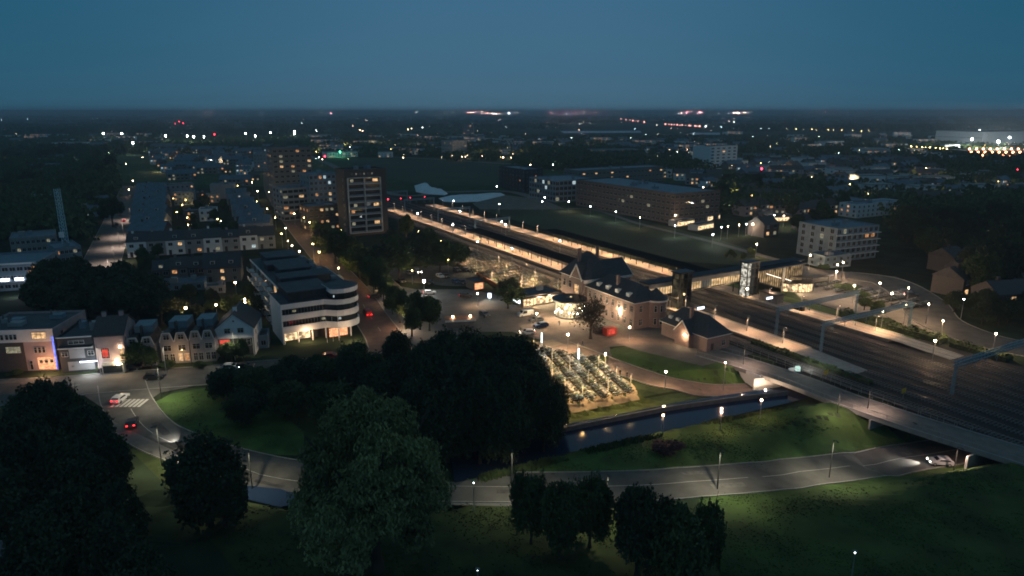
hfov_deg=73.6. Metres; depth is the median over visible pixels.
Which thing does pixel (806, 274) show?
dark canopy
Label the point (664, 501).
broadleaf tree
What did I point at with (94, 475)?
broadleaf tree
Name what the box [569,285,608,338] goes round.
old tree
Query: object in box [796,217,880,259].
balcony block
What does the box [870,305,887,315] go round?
broadleaf tree
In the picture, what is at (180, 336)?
window
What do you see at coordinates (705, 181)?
distant house
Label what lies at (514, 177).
dark glass block
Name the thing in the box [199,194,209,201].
broadleaf tree
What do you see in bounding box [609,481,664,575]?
broadleaf tree
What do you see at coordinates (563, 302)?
round pavilion
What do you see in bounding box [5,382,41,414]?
broadleaf tree
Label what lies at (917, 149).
distant building
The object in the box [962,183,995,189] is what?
distant house
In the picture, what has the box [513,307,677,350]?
red forecourt
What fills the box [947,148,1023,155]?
parking deck
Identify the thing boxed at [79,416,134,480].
broadleaf tree
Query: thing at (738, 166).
distant house
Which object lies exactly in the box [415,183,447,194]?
sand heap
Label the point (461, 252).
broadleaf tree
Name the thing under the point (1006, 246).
broadleaf tree
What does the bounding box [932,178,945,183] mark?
distant house
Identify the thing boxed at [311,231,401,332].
road kerb
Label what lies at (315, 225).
broadleaf tree
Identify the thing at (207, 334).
window
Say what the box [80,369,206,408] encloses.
road junction
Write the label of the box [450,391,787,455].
quay wall
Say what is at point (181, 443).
moving car
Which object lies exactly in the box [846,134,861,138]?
distant building
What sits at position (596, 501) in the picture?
broadleaf tree
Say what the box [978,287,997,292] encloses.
broadleaf tree
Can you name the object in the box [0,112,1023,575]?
ground
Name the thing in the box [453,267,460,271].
parked car
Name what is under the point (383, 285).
broadleaf tree
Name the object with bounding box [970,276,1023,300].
dark house
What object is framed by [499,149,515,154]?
distant house
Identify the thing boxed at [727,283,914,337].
embankment
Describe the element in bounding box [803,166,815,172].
distant house
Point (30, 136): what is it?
distant building
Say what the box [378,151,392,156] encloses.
distant house
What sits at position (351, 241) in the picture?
broadleaf tree
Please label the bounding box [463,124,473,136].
tower
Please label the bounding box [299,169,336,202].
grey apartments
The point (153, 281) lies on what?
broadleaf tree
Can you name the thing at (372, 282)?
broadleaf tree
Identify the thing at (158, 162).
distant house
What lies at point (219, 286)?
extension
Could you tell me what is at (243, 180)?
distant house
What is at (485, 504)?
path
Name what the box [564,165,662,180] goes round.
long office
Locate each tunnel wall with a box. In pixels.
[739,370,760,386]
[752,377,780,389]
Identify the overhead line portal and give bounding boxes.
[387,190,407,198]
[404,197,434,211]
[437,207,470,222]
[474,217,509,234]
[774,291,859,334]
[819,301,914,351]
[949,339,1023,395]
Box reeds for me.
[478,405,797,482]
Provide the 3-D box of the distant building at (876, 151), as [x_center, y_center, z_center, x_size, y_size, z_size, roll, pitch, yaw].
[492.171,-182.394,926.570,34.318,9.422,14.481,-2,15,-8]
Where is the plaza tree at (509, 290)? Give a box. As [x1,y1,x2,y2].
[494,277,526,308]
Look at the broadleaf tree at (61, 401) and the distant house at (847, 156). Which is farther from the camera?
the distant house at (847, 156)
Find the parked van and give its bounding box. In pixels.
[517,308,533,316]
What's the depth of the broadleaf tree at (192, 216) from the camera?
372.83 m
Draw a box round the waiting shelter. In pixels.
[759,289,784,304]
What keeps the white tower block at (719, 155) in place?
on the ground at (186, 552)
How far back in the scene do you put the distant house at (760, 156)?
772.64 m
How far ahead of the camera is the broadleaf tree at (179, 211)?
393.64 m
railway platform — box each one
[387,207,866,372]
[425,204,963,359]
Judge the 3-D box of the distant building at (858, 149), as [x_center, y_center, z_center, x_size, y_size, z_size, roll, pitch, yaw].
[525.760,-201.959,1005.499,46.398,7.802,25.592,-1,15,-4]
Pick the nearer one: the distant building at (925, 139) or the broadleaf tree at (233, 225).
the broadleaf tree at (233, 225)
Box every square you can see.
[366,286,623,356]
[503,302,752,365]
[801,268,936,333]
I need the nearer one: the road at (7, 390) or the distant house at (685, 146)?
the road at (7, 390)
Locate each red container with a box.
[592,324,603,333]
[602,325,616,335]
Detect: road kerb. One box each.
[0,352,381,379]
[0,384,206,405]
[97,386,964,502]
[145,380,929,482]
[264,189,369,352]
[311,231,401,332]
[552,348,716,396]
[571,342,747,384]
[846,279,1023,356]
[854,272,1016,339]
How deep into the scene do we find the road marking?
117.88 m
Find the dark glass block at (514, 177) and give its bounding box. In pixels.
[499,165,542,191]
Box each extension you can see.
[164,273,206,290]
[206,278,225,292]
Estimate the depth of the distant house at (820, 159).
785.01 m
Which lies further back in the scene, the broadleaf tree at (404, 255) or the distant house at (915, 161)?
the distant house at (915, 161)
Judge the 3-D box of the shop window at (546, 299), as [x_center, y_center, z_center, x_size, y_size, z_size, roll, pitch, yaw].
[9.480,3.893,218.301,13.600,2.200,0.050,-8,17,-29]
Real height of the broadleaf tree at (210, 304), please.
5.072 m
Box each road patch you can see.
[144,436,157,442]
[147,433,160,437]
[150,421,170,435]
[159,442,175,450]
[254,479,284,487]
[431,487,466,490]
[497,489,509,492]
[680,471,713,474]
[710,482,745,487]
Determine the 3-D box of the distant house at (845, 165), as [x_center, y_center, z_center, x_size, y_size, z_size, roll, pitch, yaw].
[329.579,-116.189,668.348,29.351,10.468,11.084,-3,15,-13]
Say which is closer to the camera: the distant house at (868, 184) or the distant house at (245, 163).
the distant house at (868, 184)
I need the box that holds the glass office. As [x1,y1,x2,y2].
[529,175,588,201]
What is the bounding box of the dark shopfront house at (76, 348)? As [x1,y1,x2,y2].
[55,319,97,372]
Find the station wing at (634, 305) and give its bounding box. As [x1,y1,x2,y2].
[585,274,667,329]
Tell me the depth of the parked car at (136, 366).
162.87 m
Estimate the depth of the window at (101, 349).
160.78 m
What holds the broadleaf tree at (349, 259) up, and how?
on the ground at (186, 552)
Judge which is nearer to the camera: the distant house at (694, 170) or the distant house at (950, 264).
the distant house at (950, 264)
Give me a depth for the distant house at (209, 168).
674.54 m
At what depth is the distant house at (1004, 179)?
556.64 m
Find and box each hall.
[47,240,82,259]
[81,203,98,216]
[758,261,806,291]
[935,130,1023,144]
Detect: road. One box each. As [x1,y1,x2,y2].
[0,358,334,404]
[55,185,135,321]
[103,399,971,501]
[264,171,399,357]
[312,156,562,209]
[333,230,430,324]
[398,157,510,163]
[847,272,1023,355]
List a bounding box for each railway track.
[387,197,1023,391]
[388,202,1023,407]
[389,199,1023,399]
[389,204,1023,416]
[390,214,1023,445]
[848,370,1023,436]
[866,370,1023,426]
[949,359,1023,382]
[972,359,1023,375]
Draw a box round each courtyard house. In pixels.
[173,188,195,205]
[183,206,199,221]
[199,204,218,221]
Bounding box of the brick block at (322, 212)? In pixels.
[299,200,338,231]
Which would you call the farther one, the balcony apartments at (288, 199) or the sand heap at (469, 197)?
the sand heap at (469, 197)
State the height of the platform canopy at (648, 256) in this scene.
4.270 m
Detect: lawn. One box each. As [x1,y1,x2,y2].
[129,448,719,575]
[156,387,303,455]
[266,394,474,458]
[449,402,906,510]
[567,394,669,423]
[610,346,749,389]
[699,462,1023,575]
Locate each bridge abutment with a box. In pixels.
[868,419,883,429]
[964,453,992,468]
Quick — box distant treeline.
[0,113,1023,135]
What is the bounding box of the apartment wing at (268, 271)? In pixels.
[246,249,343,323]
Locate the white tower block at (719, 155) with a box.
[692,144,737,168]
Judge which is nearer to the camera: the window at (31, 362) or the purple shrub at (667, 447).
the purple shrub at (667, 447)
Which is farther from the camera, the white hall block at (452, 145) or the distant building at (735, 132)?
the distant building at (735, 132)
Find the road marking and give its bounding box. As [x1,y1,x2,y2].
[131,409,956,486]
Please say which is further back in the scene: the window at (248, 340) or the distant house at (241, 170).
the distant house at (241, 170)
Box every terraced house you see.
[125,230,146,257]
[145,229,166,255]
[151,257,169,278]
[165,228,185,254]
[169,254,187,277]
[184,227,203,253]
[187,253,203,276]
[202,226,222,252]
[221,227,240,250]
[238,223,257,249]
[257,223,275,248]
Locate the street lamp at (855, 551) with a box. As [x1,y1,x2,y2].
[851,550,857,575]
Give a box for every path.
[0,379,178,463]
[448,502,511,505]
[551,342,781,395]
[552,208,818,270]
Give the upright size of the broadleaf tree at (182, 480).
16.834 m
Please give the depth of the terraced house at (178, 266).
246.54 m
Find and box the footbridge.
[639,257,804,305]
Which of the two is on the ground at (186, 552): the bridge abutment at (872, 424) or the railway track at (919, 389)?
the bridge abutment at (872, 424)
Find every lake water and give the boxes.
[0,540,4,561]
[561,131,640,132]
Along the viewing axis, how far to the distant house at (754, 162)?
748.84 m
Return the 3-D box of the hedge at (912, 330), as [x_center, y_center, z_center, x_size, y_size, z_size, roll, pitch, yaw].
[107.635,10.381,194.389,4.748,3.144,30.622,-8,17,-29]
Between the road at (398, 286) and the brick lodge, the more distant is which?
the road at (398, 286)
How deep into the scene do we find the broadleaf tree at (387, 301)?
206.06 m
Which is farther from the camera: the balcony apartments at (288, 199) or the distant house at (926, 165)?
the distant house at (926, 165)
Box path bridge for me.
[696,345,1023,465]
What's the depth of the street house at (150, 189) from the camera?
464.00 m
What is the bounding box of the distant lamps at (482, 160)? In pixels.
[125,123,1014,186]
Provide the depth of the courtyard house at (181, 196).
450.05 m
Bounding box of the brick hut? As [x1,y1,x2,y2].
[466,277,483,289]
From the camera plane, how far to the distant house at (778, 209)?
410.71 m
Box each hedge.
[749,338,873,384]
[839,307,948,343]
[948,340,1014,362]
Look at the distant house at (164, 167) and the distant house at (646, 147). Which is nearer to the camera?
the distant house at (164, 167)
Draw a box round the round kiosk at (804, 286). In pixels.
[783,280,814,292]
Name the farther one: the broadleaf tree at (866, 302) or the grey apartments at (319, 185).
the grey apartments at (319, 185)
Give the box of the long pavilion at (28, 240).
[9,229,57,251]
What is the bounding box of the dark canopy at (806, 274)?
[790,269,833,286]
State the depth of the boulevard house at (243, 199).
403.11 m
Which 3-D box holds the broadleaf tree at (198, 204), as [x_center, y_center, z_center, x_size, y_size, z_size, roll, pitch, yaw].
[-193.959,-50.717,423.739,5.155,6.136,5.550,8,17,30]
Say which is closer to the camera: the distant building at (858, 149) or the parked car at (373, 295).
the parked car at (373, 295)
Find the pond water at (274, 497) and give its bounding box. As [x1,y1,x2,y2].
[246,486,295,506]
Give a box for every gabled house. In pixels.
[126,319,163,366]
[159,315,195,362]
[189,313,218,361]
[202,249,243,281]
[214,300,261,356]
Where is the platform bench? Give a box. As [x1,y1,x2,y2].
[794,306,804,310]
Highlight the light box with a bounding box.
[794,366,800,371]
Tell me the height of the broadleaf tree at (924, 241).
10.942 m
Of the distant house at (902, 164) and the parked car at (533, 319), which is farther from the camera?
the distant house at (902, 164)
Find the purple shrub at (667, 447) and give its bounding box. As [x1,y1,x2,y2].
[650,439,685,456]
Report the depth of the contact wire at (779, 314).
180.34 m
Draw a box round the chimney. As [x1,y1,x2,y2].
[53,188,68,243]
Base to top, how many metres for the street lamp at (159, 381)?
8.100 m
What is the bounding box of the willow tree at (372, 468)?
[286,384,456,575]
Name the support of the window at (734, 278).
in the footbridge
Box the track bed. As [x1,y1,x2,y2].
[387,195,1023,444]
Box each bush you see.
[5,368,23,375]
[157,360,175,367]
[192,361,207,367]
[596,355,609,361]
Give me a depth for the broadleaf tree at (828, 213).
356.03 m
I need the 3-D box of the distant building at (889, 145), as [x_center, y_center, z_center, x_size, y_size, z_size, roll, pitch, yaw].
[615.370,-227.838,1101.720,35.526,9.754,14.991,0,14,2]
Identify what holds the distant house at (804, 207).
on the ground at (186, 552)
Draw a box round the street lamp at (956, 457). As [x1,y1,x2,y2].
[953,447,964,469]
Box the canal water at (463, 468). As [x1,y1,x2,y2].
[450,386,810,481]
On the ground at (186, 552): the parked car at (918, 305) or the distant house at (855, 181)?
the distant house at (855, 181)
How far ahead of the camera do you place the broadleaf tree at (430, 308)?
189.13 m
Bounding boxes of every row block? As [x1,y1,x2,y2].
[814,191,865,201]
[838,198,897,217]
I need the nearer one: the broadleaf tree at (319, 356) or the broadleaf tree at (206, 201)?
the broadleaf tree at (319, 356)
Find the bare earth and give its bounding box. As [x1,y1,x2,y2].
[473,195,550,208]
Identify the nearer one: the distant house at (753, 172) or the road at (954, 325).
the road at (954, 325)
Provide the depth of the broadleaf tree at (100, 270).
216.18 m
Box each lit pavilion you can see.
[668,218,694,226]
[688,221,713,230]
[705,213,719,220]
[775,214,795,221]
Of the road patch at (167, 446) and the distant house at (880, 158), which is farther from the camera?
the distant house at (880, 158)
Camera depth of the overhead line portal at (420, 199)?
423.17 m
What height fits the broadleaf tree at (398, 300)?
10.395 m
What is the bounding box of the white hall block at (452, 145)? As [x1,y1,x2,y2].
[441,139,466,155]
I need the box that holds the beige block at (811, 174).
[794,172,826,177]
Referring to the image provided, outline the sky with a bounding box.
[0,0,1023,111]
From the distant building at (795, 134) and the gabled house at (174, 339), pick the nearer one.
the gabled house at (174, 339)
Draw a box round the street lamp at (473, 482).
[472,481,474,510]
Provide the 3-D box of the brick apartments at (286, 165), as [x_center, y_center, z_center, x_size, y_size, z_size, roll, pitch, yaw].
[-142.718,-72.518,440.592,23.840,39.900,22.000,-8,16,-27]
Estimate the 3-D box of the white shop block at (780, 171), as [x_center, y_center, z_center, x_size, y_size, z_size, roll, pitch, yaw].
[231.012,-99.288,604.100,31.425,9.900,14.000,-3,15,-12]
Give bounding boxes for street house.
[127,219,172,232]
[129,203,171,220]
[129,211,172,229]
[131,196,170,207]
[132,191,171,205]
[134,186,169,193]
[135,181,167,188]
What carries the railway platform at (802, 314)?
on the track bed
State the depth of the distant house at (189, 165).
691.63 m
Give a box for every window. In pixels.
[5,347,20,353]
[29,361,33,369]
[31,332,46,338]
[37,357,56,368]
[61,352,67,356]
[68,340,83,344]
[87,350,93,355]
[100,348,109,358]
[143,338,149,343]
[163,335,168,339]
[163,345,171,351]
[170,354,175,360]
[177,334,183,339]
[178,345,185,350]
[178,353,183,360]
[184,353,189,360]
[192,333,197,337]
[192,343,199,348]
[193,352,197,359]
[198,352,203,359]
[204,332,210,336]
[205,342,212,348]
[206,352,210,359]
[211,351,216,358]
[224,328,230,333]
[237,328,243,332]
[244,338,250,344]
[524,295,553,305]
[574,284,578,293]
[660,286,669,293]
[692,281,700,288]
[701,279,710,287]
[711,278,720,285]
[721,276,729,283]
[730,275,739,282]
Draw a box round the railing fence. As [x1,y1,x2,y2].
[730,340,970,431]
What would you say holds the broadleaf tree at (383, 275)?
on the ground at (186, 552)
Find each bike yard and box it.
[458,245,560,290]
[535,340,639,412]
[794,282,887,317]
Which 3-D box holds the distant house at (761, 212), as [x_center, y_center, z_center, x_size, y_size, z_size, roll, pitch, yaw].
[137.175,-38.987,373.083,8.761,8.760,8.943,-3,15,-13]
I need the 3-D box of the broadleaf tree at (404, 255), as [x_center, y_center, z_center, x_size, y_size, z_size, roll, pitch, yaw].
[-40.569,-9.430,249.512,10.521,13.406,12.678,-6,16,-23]
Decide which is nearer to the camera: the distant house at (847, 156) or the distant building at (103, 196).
the distant building at (103, 196)
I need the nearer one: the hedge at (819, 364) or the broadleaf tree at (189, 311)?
the hedge at (819, 364)
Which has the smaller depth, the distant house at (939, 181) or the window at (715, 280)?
the window at (715, 280)
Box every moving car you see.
[110,393,129,402]
[125,416,138,428]
[175,438,189,447]
[323,351,336,357]
[362,308,372,316]
[520,328,535,334]
[926,455,954,466]
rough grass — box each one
[167,390,298,451]
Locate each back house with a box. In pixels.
[164,180,193,196]
[196,191,208,200]
[206,190,219,202]
[210,182,235,198]
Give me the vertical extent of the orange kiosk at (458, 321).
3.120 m
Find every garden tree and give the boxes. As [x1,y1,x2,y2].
[119,346,137,369]
[127,342,145,367]
[139,345,159,368]
[216,343,225,359]
[221,341,237,361]
[234,337,249,361]
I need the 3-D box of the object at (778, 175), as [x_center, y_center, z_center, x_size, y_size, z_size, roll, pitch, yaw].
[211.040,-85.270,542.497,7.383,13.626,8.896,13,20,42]
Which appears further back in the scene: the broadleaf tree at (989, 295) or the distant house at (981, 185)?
the distant house at (981, 185)
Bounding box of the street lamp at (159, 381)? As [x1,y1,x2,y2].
[152,365,161,398]
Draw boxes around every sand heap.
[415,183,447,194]
[439,193,503,201]
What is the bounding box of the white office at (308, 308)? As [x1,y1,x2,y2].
[269,278,359,344]
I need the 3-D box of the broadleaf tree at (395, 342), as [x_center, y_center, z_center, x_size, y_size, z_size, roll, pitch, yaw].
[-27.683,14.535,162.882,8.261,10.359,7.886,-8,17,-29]
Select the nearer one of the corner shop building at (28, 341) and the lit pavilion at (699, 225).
the corner shop building at (28, 341)
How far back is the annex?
178.57 m
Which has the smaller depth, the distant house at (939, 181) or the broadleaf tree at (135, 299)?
the broadleaf tree at (135, 299)
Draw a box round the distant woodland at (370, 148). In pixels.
[0,124,1023,239]
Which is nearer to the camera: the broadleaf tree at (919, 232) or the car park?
the car park
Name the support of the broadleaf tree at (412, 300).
on the ground at (186, 552)
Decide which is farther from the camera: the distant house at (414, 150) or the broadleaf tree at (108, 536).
the distant house at (414, 150)
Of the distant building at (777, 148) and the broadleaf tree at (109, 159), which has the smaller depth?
the broadleaf tree at (109, 159)
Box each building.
[0,309,86,371]
[24,135,47,137]
[52,142,89,143]
[75,195,107,205]
[89,142,104,144]
[512,284,562,307]
[559,246,632,306]
[690,133,719,134]
[727,131,742,134]
[732,141,748,145]
[768,146,785,151]
[787,134,807,136]
[791,137,807,141]
[801,143,820,146]
[815,140,843,145]
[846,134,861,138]
[852,147,889,152]
[861,149,890,154]
[872,138,887,142]
[881,143,907,147]
[892,132,910,135]
[901,148,925,152]
[913,138,936,142]
[923,152,942,157]
[940,144,959,147]
[999,146,1019,148]
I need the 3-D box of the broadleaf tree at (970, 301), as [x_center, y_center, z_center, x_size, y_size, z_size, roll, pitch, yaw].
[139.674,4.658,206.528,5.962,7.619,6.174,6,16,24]
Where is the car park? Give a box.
[389,265,484,285]
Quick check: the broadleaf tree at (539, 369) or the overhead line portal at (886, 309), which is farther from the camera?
the overhead line portal at (886, 309)
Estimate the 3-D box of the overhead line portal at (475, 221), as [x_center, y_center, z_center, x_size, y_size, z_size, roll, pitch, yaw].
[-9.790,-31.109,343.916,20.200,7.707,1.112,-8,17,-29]
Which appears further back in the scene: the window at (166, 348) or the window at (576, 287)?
the window at (576, 287)
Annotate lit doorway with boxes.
[475,282,482,289]
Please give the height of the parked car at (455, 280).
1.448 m
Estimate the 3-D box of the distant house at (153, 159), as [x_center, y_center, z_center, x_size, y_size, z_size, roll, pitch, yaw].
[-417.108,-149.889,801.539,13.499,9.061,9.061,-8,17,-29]
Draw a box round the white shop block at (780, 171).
[763,170,794,173]
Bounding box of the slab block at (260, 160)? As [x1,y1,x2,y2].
[253,151,267,170]
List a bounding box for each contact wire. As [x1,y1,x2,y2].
[387,196,1023,386]
[393,190,1021,364]
[395,196,1021,379]
[396,194,1022,372]
[418,215,1023,412]
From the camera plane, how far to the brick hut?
237.75 m
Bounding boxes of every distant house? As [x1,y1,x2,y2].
[149,156,162,163]
[150,144,167,147]
[150,150,158,156]
[153,153,164,159]
[156,147,177,153]
[156,159,166,166]
[160,163,175,171]
[161,150,175,157]
[166,168,196,180]
[167,143,186,150]
[168,151,177,158]
[168,160,190,168]
[173,156,198,161]
[176,153,196,156]
[186,161,214,168]
[191,145,211,153]
[194,162,224,174]
[197,154,208,160]
[202,150,211,155]
[207,155,222,162]
[211,149,224,152]
[211,152,232,156]
[218,173,251,185]
[222,154,248,164]
[224,164,231,172]
[232,147,253,155]
[235,161,252,169]
[235,165,250,174]
[237,157,253,166]
[248,170,259,180]
[311,139,331,142]
[319,144,343,146]
[321,146,347,150]
[322,151,357,157]
[353,140,376,142]
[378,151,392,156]
[400,148,424,154]
[455,139,475,144]
[466,137,484,140]
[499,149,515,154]
[507,144,520,148]
[590,137,610,140]
[623,143,639,146]
[632,140,655,143]
[644,146,654,152]
[663,167,672,177]
[665,146,678,152]
[673,167,689,180]
[674,138,688,141]
[674,144,696,150]
[685,172,721,184]
[690,168,704,172]
[698,176,716,187]
[703,168,722,175]
[704,143,726,144]
[705,139,717,142]
[722,160,743,168]
[731,197,772,216]
[736,163,752,170]
[736,166,765,177]
[736,182,769,188]
[738,187,780,193]
[742,153,761,156]
[747,214,779,237]
[748,170,788,173]
[749,158,771,165]
[749,173,784,177]
[752,209,774,218]
[755,155,768,158]
[756,164,776,170]
[762,177,784,182]
[767,164,803,172]
[768,155,790,158]
[769,156,785,160]
[770,160,786,164]
[770,199,802,213]
[784,160,800,164]
[784,173,806,178]
[784,200,829,213]
[791,156,813,162]
[791,212,815,230]
[800,158,815,164]
[802,162,825,165]
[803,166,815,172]
[806,168,821,172]
[808,197,838,213]
[813,163,825,171]
[815,156,827,161]
[819,154,841,158]
[819,175,848,178]
[824,167,852,173]
[826,158,859,166]
[826,184,849,194]
[827,178,858,186]
[830,160,864,166]
[832,170,848,177]
[834,169,859,176]
[835,164,863,168]
[842,154,861,159]
[849,174,886,181]
[854,168,892,174]
[857,182,895,193]
[861,166,889,169]
[862,155,884,163]
[869,163,889,166]
[871,156,893,163]
[877,160,891,165]
[885,173,914,181]
[886,175,919,180]
[887,178,921,186]
[888,158,902,165]
[895,156,918,160]
[896,161,914,168]
[901,176,935,183]
[903,159,921,168]
[905,184,944,189]
[907,168,943,174]
[912,189,961,196]
[915,162,939,168]
[920,175,952,178]
[926,244,961,270]
[930,262,970,294]
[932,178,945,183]
[944,183,966,192]
[944,257,962,268]
[954,171,984,181]
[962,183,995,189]
[991,175,1011,186]
[993,183,1023,190]
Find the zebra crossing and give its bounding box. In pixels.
[110,399,148,406]
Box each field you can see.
[345,160,509,185]
[480,206,771,264]
[730,344,787,369]
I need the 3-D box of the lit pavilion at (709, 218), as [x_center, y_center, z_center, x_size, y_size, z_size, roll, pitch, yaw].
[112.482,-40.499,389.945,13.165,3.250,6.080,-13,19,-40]
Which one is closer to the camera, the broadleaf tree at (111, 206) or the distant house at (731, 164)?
the broadleaf tree at (111, 206)
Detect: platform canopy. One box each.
[466,228,575,265]
[542,229,712,271]
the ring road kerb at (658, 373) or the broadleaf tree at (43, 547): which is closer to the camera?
the broadleaf tree at (43, 547)
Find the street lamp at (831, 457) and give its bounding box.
[829,440,838,477]
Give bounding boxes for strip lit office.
[0,250,58,290]
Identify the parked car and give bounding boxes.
[126,363,143,370]
[143,372,164,379]
[220,362,238,369]
[236,362,254,368]
[368,293,381,298]
[398,277,405,282]
[405,270,413,274]
[423,289,435,294]
[426,279,433,284]
[436,273,444,278]
[451,278,459,283]
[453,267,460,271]
[459,292,471,297]
[462,267,469,271]
[479,310,490,317]
[528,316,543,322]
[533,321,548,328]
[890,291,904,295]
[898,288,911,292]
[904,291,918,297]
[910,302,922,307]
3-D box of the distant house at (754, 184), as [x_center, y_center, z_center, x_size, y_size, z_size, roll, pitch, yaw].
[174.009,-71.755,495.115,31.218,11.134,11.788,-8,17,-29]
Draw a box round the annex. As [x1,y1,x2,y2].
[258,328,269,348]
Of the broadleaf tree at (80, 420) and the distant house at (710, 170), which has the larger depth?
the distant house at (710, 170)
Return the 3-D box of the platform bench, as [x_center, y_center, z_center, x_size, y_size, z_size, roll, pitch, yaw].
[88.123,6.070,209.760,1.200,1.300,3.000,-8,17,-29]
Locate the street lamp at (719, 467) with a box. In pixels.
[717,449,724,488]
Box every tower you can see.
[335,164,387,235]
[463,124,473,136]
[671,269,694,308]
[738,259,761,296]
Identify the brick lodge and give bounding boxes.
[659,307,732,351]
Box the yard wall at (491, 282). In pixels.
[476,272,559,289]
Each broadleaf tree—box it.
[0,504,84,575]
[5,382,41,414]
[15,371,59,417]
[16,478,97,569]
[18,281,38,310]
[19,282,57,310]
[21,265,58,288]
[29,259,46,270]
[35,432,104,500]
[36,377,87,428]
[42,257,66,270]
[61,404,113,442]
[63,254,91,268]
[64,446,125,509]
[71,505,149,575]
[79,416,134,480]
[82,264,96,271]
[82,264,112,279]
[89,474,151,540]
[96,196,124,226]
[103,144,111,151]
[103,155,116,165]
[104,270,129,282]
[105,259,135,273]
[108,283,158,323]
[121,144,129,153]
[134,246,148,258]
[136,254,150,271]
[136,273,169,315]
[143,288,176,324]
[151,243,163,254]
[161,423,251,534]
[164,310,180,325]
[172,298,191,314]
[174,288,188,299]
[175,208,182,217]
[180,283,199,299]
[183,307,198,319]
[189,212,196,221]
[190,221,198,228]
[191,303,205,316]
[194,201,202,207]
[194,458,249,528]
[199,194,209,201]
[202,199,210,206]
[203,287,220,301]
[203,299,217,312]
[203,364,240,399]
[208,208,219,220]
[208,221,223,228]
[217,296,234,312]
[218,201,227,210]
[219,387,269,425]
[226,220,238,228]
[229,364,276,393]
[232,294,245,300]
[241,283,258,296]
[246,294,264,309]
[265,380,308,417]
[267,362,291,389]
[278,354,300,369]
[282,354,330,395]
[304,376,353,422]
[310,221,319,231]
[311,228,330,253]
[311,353,329,362]
[319,221,331,229]
[320,228,345,263]
[332,347,364,389]
[336,234,362,254]
[336,339,372,367]
[337,247,366,279]
[356,254,389,289]
[358,349,387,379]
[360,241,398,270]
[368,271,377,292]
[370,273,393,286]
[374,272,392,285]
[377,279,390,299]
[381,328,412,361]
[382,291,394,313]
[384,286,402,297]
[391,288,406,322]
[392,243,414,277]
[395,375,433,436]
[398,214,413,236]
[400,342,450,393]
[402,289,422,329]
[403,307,423,336]
[405,231,429,245]
[407,337,437,365]
[408,242,436,275]
[418,295,441,330]
[424,229,438,245]
[427,324,455,347]
[428,239,454,271]
[429,333,478,393]
[446,243,471,266]
[456,325,489,361]
[475,332,512,362]
[496,327,545,373]
[507,467,548,544]
[518,353,555,391]
[529,380,569,451]
[537,474,582,560]
[538,376,570,424]
[572,469,615,547]
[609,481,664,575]
[647,498,713,575]
[656,493,675,512]
[695,494,727,575]
[718,182,730,193]
[740,252,746,258]
[751,174,761,181]
[755,181,763,187]
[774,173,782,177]
[785,203,798,215]
[788,214,805,233]
[808,209,821,219]
[815,199,830,210]
[817,264,830,268]
[818,207,835,219]
[834,283,842,287]
[838,192,850,201]
[841,284,859,290]
[854,297,873,309]
[858,291,870,297]
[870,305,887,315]
[872,300,885,306]
[890,207,910,238]
[892,202,920,242]
[912,223,939,251]
[918,232,935,255]
[930,223,962,251]
[942,290,966,312]
[954,242,978,259]
[959,244,983,261]
[960,249,1003,288]
[964,291,978,311]
[970,299,1000,325]
[971,243,1005,267]
[974,289,1000,319]
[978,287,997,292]
[982,236,1017,266]
[1000,263,1023,279]
[1004,298,1023,322]
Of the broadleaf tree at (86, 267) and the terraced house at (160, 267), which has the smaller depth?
the broadleaf tree at (86, 267)
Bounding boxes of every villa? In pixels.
[91,310,136,374]
[808,249,851,267]
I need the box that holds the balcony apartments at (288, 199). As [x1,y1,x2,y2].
[272,183,306,220]
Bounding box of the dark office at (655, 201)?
[576,177,720,223]
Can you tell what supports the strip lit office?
on the ground at (186, 552)
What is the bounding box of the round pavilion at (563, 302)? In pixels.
[552,293,586,319]
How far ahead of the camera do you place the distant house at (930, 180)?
540.85 m
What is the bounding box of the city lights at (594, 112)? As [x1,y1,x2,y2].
[84,111,889,114]
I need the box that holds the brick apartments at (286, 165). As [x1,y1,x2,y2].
[266,145,312,206]
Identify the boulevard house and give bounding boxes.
[225,186,246,205]
[228,191,250,210]
[230,195,254,216]
[232,200,260,220]
[235,206,265,219]
[238,212,273,225]
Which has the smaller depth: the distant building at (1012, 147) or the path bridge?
the path bridge
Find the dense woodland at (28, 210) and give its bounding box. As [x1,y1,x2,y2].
[0,143,1023,240]
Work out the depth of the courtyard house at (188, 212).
384.84 m
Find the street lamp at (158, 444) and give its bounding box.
[150,425,161,465]
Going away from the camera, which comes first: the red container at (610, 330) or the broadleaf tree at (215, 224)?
the red container at (610, 330)
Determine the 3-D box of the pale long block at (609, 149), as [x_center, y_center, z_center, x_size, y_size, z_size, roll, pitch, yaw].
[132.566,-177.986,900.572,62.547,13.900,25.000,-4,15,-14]
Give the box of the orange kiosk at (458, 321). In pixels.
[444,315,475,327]
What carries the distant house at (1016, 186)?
on the ground at (186, 552)
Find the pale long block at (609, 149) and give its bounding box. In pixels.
[587,148,638,151]
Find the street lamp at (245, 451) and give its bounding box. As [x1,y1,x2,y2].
[243,450,252,488]
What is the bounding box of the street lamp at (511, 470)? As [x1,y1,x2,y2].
[511,450,512,488]
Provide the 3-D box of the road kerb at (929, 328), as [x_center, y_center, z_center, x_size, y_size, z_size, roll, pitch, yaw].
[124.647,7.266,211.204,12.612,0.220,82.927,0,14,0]
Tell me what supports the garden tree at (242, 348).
on the ground at (186, 552)

